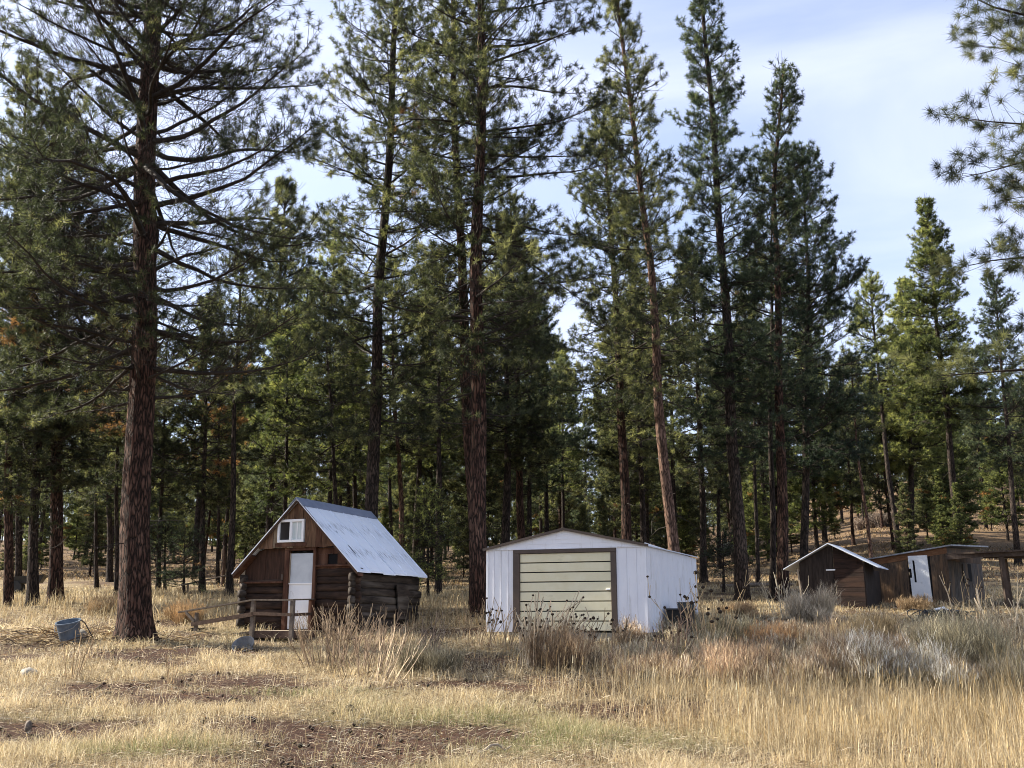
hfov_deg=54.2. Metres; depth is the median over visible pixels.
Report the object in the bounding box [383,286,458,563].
pine tree
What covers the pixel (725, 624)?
sagebrush
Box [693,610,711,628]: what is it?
brush shrub
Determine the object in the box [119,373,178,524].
pine tree
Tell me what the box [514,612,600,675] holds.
brush shrub
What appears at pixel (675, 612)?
feed trough
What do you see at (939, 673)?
sagebrush
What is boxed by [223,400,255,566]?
pine tree
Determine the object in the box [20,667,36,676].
rock
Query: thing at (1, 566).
young pine
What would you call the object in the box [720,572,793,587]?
fallen log
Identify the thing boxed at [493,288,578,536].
pine tree
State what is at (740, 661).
brush shrub
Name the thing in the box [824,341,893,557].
pine tree
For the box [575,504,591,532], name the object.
young pine
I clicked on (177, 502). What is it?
pine tree
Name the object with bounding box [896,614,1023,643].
brush shrub
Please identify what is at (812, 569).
front door
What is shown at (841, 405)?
pine tree
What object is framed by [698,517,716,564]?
young pine
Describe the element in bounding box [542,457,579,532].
fir tree
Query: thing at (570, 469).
pine tree
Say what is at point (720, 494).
pine tree
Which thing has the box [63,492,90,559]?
fir tree
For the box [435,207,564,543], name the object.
pine tree
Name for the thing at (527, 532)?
young pine
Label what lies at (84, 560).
young pine
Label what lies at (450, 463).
pine tree
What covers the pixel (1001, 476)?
fir tree
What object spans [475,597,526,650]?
dried flower plant
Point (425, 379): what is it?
pine tree
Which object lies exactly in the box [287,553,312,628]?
door
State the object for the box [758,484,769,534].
young pine
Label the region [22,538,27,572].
young pine
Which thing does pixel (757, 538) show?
pine tree
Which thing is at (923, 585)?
door
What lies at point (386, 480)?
pine tree
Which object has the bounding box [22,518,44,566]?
young pine
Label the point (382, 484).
pine tree
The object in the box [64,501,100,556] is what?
fir tree
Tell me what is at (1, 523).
pine tree
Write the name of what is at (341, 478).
pine tree
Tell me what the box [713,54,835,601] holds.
pine tree
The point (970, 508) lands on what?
fir tree
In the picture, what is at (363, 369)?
pine tree
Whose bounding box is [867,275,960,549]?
pine tree
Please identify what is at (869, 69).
sky
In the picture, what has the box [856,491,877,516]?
young pine
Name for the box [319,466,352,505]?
pine tree
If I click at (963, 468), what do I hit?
fir tree
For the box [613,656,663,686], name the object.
brush shrub
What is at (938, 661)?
brush shrub
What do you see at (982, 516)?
young pine
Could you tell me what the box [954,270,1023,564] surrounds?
pine tree
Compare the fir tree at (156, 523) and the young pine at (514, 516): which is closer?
the young pine at (514, 516)
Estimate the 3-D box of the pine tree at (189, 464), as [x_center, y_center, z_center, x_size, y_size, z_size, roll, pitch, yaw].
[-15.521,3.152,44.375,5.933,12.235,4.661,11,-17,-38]
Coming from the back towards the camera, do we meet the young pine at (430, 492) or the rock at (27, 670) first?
the young pine at (430, 492)
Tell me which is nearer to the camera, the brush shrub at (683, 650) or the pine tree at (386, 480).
the brush shrub at (683, 650)
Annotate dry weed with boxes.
[63,616,109,679]
[165,657,179,684]
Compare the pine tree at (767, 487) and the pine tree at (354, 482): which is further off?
the pine tree at (767, 487)
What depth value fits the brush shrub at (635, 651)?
18.81 m
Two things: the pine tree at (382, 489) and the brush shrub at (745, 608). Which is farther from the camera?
the pine tree at (382, 489)
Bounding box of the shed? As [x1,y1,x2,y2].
[783,543,888,609]
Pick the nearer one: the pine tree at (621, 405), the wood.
the pine tree at (621, 405)
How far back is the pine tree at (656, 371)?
34.72 m
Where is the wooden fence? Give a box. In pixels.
[178,599,321,643]
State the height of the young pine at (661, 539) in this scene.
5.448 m
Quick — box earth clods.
[0,617,1019,767]
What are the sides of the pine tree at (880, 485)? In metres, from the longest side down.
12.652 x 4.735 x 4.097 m
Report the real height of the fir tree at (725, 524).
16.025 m
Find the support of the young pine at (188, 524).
on the ground at (994, 537)
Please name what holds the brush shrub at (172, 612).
on the ground at (994, 537)
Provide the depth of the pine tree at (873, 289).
59.56 m
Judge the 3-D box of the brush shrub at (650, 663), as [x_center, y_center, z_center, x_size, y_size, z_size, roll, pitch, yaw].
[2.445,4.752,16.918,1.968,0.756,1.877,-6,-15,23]
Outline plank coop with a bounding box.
[862,544,987,604]
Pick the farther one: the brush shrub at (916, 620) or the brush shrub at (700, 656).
the brush shrub at (916, 620)
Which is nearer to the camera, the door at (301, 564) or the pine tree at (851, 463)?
the door at (301, 564)
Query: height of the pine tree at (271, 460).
22.336 m
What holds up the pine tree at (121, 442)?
on the ground at (994, 537)
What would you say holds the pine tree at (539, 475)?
on the ground at (994, 537)
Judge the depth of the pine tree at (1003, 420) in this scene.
125.09 m
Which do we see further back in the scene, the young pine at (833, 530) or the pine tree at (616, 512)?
the young pine at (833, 530)
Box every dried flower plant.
[451,594,515,648]
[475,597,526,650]
[516,590,594,668]
[541,609,609,650]
[586,614,635,655]
[646,566,753,657]
[652,603,706,661]
[941,571,988,621]
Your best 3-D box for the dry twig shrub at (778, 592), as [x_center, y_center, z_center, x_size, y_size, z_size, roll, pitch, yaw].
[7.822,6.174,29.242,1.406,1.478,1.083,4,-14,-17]
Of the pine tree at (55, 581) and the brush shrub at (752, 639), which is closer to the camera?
the brush shrub at (752, 639)
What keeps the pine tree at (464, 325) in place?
on the ground at (994, 537)
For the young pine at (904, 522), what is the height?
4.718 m
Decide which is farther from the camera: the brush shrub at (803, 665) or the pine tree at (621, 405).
the pine tree at (621, 405)
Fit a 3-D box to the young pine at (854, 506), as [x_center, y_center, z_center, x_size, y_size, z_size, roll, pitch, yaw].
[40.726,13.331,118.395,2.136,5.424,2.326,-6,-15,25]
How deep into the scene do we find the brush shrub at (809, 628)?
23.03 m
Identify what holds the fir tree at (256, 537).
on the ground at (994, 537)
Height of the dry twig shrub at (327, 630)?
1.371 m
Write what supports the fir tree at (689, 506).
on the ground at (994, 537)
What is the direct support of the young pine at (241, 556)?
on the ground at (994, 537)
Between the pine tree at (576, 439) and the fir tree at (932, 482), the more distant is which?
the fir tree at (932, 482)
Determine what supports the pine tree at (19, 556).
on the ground at (994, 537)
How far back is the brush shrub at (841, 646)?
16.73 m
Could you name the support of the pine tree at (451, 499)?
on the ground at (994, 537)
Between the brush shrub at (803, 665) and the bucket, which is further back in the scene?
the bucket
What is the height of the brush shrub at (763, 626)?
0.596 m
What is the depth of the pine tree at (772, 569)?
39.63 m
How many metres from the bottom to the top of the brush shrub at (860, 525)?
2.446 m
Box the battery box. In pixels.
[677,602,693,607]
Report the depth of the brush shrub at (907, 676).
16.08 m
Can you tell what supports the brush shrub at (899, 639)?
on the ground at (994, 537)
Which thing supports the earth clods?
on the ground at (994, 537)
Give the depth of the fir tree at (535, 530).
113.76 m
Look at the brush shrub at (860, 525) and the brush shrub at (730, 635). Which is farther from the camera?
the brush shrub at (860, 525)
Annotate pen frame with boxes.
[946,550,1023,609]
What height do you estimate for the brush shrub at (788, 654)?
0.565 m
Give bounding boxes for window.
[277,519,304,542]
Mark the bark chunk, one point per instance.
(28, 724)
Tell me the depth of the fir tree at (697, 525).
129.23 m
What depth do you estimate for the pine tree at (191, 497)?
141.01 m
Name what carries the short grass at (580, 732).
on the ground at (994, 537)
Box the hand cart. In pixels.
[14,575,48,592]
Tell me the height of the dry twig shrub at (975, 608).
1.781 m
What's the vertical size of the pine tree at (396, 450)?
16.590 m
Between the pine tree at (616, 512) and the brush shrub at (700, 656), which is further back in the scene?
the pine tree at (616, 512)
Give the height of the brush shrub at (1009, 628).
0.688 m
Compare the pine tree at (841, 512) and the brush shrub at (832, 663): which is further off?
the pine tree at (841, 512)
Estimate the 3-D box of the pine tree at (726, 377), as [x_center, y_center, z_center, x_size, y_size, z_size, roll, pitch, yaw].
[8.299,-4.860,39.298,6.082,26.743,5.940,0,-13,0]
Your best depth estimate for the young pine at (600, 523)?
55.10 m
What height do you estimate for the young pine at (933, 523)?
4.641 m
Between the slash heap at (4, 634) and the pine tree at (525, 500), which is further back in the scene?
the pine tree at (525, 500)
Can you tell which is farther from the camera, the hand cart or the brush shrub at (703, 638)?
the hand cart
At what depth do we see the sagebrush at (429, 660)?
17.77 m
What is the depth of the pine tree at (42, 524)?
84.53 m
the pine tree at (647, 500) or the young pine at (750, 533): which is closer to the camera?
the young pine at (750, 533)
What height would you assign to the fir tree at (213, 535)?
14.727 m
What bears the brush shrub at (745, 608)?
on the ground at (994, 537)
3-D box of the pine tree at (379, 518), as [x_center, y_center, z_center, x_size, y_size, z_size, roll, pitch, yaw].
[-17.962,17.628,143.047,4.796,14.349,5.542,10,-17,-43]
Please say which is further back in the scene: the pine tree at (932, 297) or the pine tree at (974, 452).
the pine tree at (974, 452)
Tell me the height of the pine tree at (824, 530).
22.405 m
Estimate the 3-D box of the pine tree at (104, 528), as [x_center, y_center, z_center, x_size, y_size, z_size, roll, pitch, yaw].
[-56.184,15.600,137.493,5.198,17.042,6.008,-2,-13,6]
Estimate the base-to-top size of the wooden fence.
1.288 m
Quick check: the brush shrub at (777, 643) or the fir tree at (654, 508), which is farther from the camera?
the fir tree at (654, 508)
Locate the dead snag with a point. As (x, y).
(223, 570)
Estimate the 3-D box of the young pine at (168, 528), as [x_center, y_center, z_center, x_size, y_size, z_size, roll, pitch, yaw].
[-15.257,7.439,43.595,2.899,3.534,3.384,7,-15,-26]
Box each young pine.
[0,522,14,570]
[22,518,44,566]
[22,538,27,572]
[38,513,49,569]
[71,490,106,576]
[150,514,196,589]
[153,523,208,594]
[179,509,192,558]
[235,534,242,562]
[237,549,248,561]
[381,504,391,532]
[393,472,432,566]
[394,479,467,597]
[450,503,468,577]
[510,499,526,540]
[511,503,530,540]
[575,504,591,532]
[590,493,613,536]
[594,514,607,535]
[607,513,620,537]
[651,489,682,551]
[677,500,698,556]
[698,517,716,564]
[699,524,757,591]
[732,482,760,562]
[743,461,776,561]
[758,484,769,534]
[788,492,799,551]
[827,506,843,537]
[848,480,861,517]
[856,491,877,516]
[890,482,923,553]
[913,462,917,519]
[914,465,934,535]
[914,488,931,530]
[924,469,959,546]
[930,486,952,530]
[944,482,978,550]
[978,478,998,530]
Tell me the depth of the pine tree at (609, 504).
96.41 m
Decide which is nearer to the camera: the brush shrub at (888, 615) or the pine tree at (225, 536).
the brush shrub at (888, 615)
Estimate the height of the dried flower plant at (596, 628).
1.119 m
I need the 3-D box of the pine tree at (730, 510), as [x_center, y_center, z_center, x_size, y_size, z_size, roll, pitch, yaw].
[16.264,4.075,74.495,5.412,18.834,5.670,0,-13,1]
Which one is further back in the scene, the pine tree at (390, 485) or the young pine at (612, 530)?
the young pine at (612, 530)
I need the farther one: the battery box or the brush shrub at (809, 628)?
the battery box
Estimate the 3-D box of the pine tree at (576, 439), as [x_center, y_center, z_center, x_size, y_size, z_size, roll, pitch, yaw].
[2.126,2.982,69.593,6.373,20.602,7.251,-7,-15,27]
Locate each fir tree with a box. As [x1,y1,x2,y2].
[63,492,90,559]
[63,505,91,554]
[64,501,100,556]
[150,453,171,550]
[162,463,188,558]
[205,496,239,552]
[216,383,291,556]
[220,448,275,559]
[381,451,412,549]
[392,382,459,571]
[442,347,516,566]
[526,464,576,534]
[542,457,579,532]
[568,445,593,531]
[593,472,620,538]
[612,472,664,541]
[631,433,667,546]
[675,448,699,550]
[678,463,698,539]
[689,467,715,536]
[709,473,743,538]
[744,466,769,516]
[767,456,800,517]
[775,329,859,549]
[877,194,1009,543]
[916,419,963,518]
[918,384,985,528]
[953,431,974,500]
[974,393,1023,540]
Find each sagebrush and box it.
[379,630,476,676]
[683,608,765,649]
[816,621,989,692]
[883,599,1023,670]
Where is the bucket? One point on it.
(66, 628)
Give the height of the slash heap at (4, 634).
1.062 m
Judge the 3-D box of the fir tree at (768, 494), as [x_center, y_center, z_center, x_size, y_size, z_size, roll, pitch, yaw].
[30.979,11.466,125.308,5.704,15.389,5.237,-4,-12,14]
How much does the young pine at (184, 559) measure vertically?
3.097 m
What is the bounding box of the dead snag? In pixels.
[220,546,225,586]
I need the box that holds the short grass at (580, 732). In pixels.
[0,584,1023,767]
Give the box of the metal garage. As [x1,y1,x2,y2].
[483,528,697,640]
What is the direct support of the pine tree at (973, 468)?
on the ground at (994, 537)
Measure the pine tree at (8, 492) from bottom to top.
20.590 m
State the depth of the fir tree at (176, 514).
123.81 m
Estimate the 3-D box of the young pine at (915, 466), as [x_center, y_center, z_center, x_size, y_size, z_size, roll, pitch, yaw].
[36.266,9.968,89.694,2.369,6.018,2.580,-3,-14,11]
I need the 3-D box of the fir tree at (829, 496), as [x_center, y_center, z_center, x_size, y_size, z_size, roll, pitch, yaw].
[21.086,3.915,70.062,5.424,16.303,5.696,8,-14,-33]
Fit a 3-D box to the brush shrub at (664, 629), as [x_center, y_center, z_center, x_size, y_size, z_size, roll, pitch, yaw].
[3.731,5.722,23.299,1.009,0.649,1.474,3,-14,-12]
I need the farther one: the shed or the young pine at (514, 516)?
the young pine at (514, 516)
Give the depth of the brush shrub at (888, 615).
25.83 m
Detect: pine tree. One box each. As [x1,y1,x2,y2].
[0,0,354,643]
[0,55,80,606]
[0,85,121,605]
[0,98,174,602]
[0,273,90,575]
[0,424,28,544]
[2,483,40,527]
[3,457,73,562]
[27,385,84,560]
[62,322,126,588]
[63,373,127,573]
[64,273,162,581]
[69,277,170,595]
[75,443,111,558]
[89,327,228,589]
[98,447,120,545]
[99,473,113,552]
[105,432,173,520]
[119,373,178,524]
[150,450,185,566]
[152,290,265,593]
[164,439,190,554]
[166,297,243,572]
[180,348,258,583]
[181,250,308,595]
[181,433,242,563]
[187,433,214,527]
[191,429,224,518]
[196,327,256,568]
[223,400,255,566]
[225,174,335,533]
[229,306,343,524]
[236,358,308,526]
[262,270,369,504]
[266,0,469,518]
[268,362,318,508]
[269,220,386,503]
[279,446,327,501]
[288,279,328,493]
[302,334,378,505]
[310,357,367,509]
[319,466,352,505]
[321,316,391,508]
[324,454,383,511]
[338,0,634,619]
[349,252,440,548]
[357,465,387,503]
[362,424,388,502]
[363,333,409,535]
[369,0,546,525]
[378,465,398,522]
[379,412,428,511]
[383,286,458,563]
[386,381,465,563]
[387,242,470,593]
[407,271,460,569]
[421,366,457,479]
[427,443,463,557]
[432,383,461,561]
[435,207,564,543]
[449,467,500,513]
[452,289,514,489]
[453,187,567,538]
[486,468,510,538]
[488,380,531,519]
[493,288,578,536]
[494,492,515,535]
[496,291,596,531]
[511,476,538,536]
[514,427,581,533]
[524,337,594,528]
[541,87,709,540]
[546,350,589,527]
[565,416,608,527]
[575,0,714,551]
[577,308,672,533]
[582,247,672,544]
[582,399,638,537]
[587,389,608,530]
[597,415,655,534]
[616,333,689,543]
[644,228,748,582]
[645,289,697,529]
[656,427,693,520]
[661,0,810,602]
[675,449,697,518]
[679,321,757,568]
[695,420,753,539]
[697,316,752,562]
[706,254,802,582]
[711,423,769,516]
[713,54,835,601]
[717,137,895,591]
[722,303,801,560]
[733,146,807,599]
[741,317,801,556]
[787,284,842,542]
[821,353,875,545]
[823,369,852,523]
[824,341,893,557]
[836,410,874,528]
[840,266,922,550]
[846,376,905,527]
[851,376,921,549]
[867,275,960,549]
[883,0,1023,389]
[896,420,926,488]
[952,376,1005,528]
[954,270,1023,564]
[956,413,998,522]
[957,372,991,504]
[993,384,1022,506]
[1002,395,1023,491]
[1009,357,1023,489]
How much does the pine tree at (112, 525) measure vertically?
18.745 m
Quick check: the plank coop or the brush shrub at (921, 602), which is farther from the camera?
the plank coop
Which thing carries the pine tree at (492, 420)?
on the ground at (994, 537)
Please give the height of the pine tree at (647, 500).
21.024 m
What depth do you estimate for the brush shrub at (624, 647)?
19.98 m
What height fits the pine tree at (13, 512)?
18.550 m
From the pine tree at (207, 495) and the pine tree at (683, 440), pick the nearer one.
the pine tree at (683, 440)
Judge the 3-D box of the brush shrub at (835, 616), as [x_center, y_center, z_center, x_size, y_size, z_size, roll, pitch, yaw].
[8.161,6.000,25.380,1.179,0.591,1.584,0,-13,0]
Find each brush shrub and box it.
[79,589,117,615]
[160,598,208,624]
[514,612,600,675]
[569,643,631,674]
[606,645,703,686]
[608,611,651,644]
[612,632,673,660]
[612,641,649,655]
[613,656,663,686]
[649,649,705,680]
[653,618,687,643]
[665,635,715,666]
[677,633,812,690]
[680,628,727,651]
[688,664,750,688]
[691,644,750,670]
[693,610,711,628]
[706,625,745,645]
[714,600,759,618]
[724,651,797,692]
[728,634,768,651]
[737,616,806,649]
[749,620,774,631]
[752,632,801,652]
[760,644,810,670]
[771,616,808,630]
[775,579,842,623]
[776,617,932,690]
[778,650,837,686]
[783,636,832,658]
[784,620,829,642]
[802,604,917,641]
[804,624,864,649]
[808,640,867,681]
[816,611,851,630]
[845,672,930,685]
[853,510,892,530]
[863,610,902,625]
[884,631,918,651]
[891,593,937,611]
[893,637,976,680]
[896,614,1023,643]
[902,613,943,629]
[960,659,1000,684]
[978,645,1023,687]
[984,617,1023,639]
[1001,616,1022,632]
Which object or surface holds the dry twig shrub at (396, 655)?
on the ground at (994, 537)
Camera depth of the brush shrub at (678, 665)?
16.67 m
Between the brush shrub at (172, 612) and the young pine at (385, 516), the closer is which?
the brush shrub at (172, 612)
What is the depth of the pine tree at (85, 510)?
105.53 m
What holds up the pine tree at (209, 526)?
on the ground at (994, 537)
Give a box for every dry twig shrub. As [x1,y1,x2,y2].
[289,598,384,669]
[325,606,420,680]
[375,619,431,686]
[397,610,450,652]
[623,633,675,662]
[760,572,808,618]
[929,575,1023,649]
[974,572,1023,665]
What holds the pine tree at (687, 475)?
on the ground at (994, 537)
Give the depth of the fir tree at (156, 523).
100.35 m
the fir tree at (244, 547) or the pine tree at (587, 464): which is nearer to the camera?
the fir tree at (244, 547)
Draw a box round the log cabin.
[232,497,426,634]
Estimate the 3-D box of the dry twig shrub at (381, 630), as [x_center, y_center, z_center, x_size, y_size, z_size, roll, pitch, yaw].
[-2.525,4.638,17.862,1.674,1.314,1.348,3,-14,-14]
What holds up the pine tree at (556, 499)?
on the ground at (994, 537)
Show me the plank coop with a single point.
(899, 578)
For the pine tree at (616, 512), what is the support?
on the ground at (994, 537)
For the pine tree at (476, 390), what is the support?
on the ground at (994, 537)
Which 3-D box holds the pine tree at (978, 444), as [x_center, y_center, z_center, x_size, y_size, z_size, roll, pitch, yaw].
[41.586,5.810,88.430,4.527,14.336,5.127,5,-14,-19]
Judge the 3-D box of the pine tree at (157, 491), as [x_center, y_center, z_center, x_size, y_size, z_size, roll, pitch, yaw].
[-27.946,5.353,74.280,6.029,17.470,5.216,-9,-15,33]
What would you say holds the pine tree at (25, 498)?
on the ground at (994, 537)
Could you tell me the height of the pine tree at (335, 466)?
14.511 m
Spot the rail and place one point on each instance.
(187, 584)
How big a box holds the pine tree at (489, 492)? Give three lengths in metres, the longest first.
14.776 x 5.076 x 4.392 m
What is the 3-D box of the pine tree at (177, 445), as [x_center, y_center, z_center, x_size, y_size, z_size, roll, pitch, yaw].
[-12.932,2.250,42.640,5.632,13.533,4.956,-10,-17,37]
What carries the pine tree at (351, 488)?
on the ground at (994, 537)
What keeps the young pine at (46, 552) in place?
on the ground at (994, 537)
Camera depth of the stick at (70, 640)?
22.49 m
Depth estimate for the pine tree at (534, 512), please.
89.75 m
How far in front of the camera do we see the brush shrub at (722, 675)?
16.28 m
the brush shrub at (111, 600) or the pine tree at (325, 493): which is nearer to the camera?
the brush shrub at (111, 600)
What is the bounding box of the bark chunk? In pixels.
[25,720,31,733]
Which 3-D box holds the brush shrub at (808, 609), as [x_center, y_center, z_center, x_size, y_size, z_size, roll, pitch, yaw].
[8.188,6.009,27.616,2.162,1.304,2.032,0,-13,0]
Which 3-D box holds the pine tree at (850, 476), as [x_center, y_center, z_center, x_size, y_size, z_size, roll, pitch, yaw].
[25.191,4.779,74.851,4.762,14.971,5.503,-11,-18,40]
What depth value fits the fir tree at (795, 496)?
116.01 m
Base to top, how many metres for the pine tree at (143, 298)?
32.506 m
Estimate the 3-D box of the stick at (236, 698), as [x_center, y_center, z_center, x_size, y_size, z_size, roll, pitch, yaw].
[-3.962,4.502,14.182,0.040,0.107,0.504,-10,-17,36]
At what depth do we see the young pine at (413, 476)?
54.41 m
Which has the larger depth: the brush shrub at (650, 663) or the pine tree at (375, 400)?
the pine tree at (375, 400)
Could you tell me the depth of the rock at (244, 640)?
22.25 m
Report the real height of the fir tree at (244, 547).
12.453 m
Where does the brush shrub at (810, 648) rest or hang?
on the ground at (994, 537)
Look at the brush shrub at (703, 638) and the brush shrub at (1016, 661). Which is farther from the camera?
the brush shrub at (703, 638)
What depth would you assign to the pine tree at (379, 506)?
80.19 m
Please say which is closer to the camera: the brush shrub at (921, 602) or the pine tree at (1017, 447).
the brush shrub at (921, 602)
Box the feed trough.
[666,608,696,630]
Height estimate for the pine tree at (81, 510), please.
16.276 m
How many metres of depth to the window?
25.99 m
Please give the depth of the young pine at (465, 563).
57.42 m
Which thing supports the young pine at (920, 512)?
on the ground at (994, 537)
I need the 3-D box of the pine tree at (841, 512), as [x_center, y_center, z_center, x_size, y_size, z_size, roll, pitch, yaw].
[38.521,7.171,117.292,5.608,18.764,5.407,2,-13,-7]
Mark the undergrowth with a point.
(81, 572)
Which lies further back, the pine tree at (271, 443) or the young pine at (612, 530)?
the young pine at (612, 530)
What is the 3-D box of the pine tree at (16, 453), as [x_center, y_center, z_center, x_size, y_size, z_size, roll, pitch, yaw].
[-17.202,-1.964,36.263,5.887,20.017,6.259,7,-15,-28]
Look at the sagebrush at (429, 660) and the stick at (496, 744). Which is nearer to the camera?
the stick at (496, 744)
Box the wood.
[1,420,1018,551]
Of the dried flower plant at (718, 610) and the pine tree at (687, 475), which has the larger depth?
the pine tree at (687, 475)
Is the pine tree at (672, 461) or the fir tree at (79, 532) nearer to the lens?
the pine tree at (672, 461)
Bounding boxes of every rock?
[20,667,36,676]
[80,629,87,639]
[232,636,253,651]
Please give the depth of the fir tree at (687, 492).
87.59 m
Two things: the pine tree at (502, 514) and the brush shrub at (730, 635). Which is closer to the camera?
the brush shrub at (730, 635)
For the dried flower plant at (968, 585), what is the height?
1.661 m
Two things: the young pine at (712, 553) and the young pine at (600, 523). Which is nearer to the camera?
the young pine at (712, 553)
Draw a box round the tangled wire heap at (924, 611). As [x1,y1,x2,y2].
[907,607,973,620]
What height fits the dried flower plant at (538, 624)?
1.525 m
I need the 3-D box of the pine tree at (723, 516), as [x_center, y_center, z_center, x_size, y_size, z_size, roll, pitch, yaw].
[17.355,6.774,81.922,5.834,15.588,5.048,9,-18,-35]
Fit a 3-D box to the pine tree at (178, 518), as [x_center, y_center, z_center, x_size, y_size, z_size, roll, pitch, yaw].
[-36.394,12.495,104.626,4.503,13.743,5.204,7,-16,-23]
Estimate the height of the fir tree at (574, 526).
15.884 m
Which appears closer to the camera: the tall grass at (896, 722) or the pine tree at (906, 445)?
the tall grass at (896, 722)
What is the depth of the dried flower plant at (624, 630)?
20.47 m
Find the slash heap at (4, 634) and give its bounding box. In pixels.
[0,616,297,653]
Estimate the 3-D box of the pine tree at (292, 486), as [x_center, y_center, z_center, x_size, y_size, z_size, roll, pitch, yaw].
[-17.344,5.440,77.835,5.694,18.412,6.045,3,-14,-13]
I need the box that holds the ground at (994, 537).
[0,481,1023,767]
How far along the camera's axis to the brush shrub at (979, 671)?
16.41 m
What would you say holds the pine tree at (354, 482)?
on the ground at (994, 537)
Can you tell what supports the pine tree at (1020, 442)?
on the ground at (994, 537)
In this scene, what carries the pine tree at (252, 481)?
on the ground at (994, 537)
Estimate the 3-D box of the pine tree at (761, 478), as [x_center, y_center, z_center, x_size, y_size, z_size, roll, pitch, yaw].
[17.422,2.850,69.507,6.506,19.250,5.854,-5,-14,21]
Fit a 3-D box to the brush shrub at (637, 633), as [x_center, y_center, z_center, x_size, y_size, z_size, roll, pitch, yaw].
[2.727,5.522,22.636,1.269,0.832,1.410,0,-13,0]
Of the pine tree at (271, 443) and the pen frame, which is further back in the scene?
the pine tree at (271, 443)
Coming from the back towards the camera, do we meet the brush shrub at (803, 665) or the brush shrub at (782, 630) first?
the brush shrub at (782, 630)
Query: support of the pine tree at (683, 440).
on the ground at (994, 537)
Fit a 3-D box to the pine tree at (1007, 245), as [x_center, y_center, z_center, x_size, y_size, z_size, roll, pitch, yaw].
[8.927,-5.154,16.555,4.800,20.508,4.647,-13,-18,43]
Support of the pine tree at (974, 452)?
on the ground at (994, 537)
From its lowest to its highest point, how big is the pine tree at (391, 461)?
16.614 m
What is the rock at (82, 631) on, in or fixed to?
on the ground at (994, 537)
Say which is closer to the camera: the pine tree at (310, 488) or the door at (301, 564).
the door at (301, 564)
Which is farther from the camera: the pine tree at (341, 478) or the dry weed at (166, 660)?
the pine tree at (341, 478)
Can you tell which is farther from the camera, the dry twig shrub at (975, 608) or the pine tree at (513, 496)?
the pine tree at (513, 496)
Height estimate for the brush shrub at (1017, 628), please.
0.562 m
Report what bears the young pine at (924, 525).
on the ground at (994, 537)
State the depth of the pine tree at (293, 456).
72.28 m
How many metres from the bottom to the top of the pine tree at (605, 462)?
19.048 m
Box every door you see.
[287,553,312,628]
[520,552,611,630]
[799,546,835,604]
[908,555,932,601]
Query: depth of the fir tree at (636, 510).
88.59 m
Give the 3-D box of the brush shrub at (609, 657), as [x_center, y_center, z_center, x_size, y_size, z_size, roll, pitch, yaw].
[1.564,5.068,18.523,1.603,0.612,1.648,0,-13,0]
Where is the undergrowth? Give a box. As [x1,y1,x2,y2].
[0,493,1023,588]
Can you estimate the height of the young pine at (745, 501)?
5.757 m
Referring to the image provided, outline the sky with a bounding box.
[0,0,1023,540]
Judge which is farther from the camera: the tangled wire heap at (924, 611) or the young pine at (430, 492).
the young pine at (430, 492)
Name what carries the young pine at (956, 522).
on the ground at (994, 537)
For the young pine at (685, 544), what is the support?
on the ground at (994, 537)
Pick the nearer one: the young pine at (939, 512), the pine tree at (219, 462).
the pine tree at (219, 462)
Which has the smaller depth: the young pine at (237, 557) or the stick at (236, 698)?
the stick at (236, 698)
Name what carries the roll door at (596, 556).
in the metal garage
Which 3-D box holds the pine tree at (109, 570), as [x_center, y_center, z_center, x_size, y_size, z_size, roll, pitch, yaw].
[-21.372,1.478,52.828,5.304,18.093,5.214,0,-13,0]
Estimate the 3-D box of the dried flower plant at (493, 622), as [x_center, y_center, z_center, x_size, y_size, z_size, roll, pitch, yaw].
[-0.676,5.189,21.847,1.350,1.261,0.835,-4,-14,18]
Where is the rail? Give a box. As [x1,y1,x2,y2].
[181,575,225,592]
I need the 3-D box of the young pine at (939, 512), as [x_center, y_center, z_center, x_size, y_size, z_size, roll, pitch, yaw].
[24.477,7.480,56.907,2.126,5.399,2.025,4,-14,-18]
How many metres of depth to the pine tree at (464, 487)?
97.55 m
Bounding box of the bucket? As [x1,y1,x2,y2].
[54,618,92,646]
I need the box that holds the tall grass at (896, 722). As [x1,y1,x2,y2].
[0,558,1023,767]
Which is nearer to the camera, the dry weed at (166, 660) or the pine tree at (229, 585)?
the dry weed at (166, 660)
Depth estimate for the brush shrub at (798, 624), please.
24.99 m
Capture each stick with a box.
[54,634,92,646]
[217,697,246,705]
[477,743,510,752]
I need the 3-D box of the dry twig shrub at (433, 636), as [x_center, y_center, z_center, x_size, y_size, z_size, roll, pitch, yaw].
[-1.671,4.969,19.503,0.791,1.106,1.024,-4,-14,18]
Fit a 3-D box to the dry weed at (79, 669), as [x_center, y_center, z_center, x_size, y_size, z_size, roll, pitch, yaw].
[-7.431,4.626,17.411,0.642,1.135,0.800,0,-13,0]
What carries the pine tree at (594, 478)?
on the ground at (994, 537)
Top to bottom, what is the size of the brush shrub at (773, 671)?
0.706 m
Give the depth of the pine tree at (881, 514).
97.43 m
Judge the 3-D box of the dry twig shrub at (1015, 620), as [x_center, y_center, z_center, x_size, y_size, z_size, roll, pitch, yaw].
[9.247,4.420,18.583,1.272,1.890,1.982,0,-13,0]
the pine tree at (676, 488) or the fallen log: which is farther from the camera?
the pine tree at (676, 488)
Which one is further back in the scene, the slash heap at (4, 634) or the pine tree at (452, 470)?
the pine tree at (452, 470)
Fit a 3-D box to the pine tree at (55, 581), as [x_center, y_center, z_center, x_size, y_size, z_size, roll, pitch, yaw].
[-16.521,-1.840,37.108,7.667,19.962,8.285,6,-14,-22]

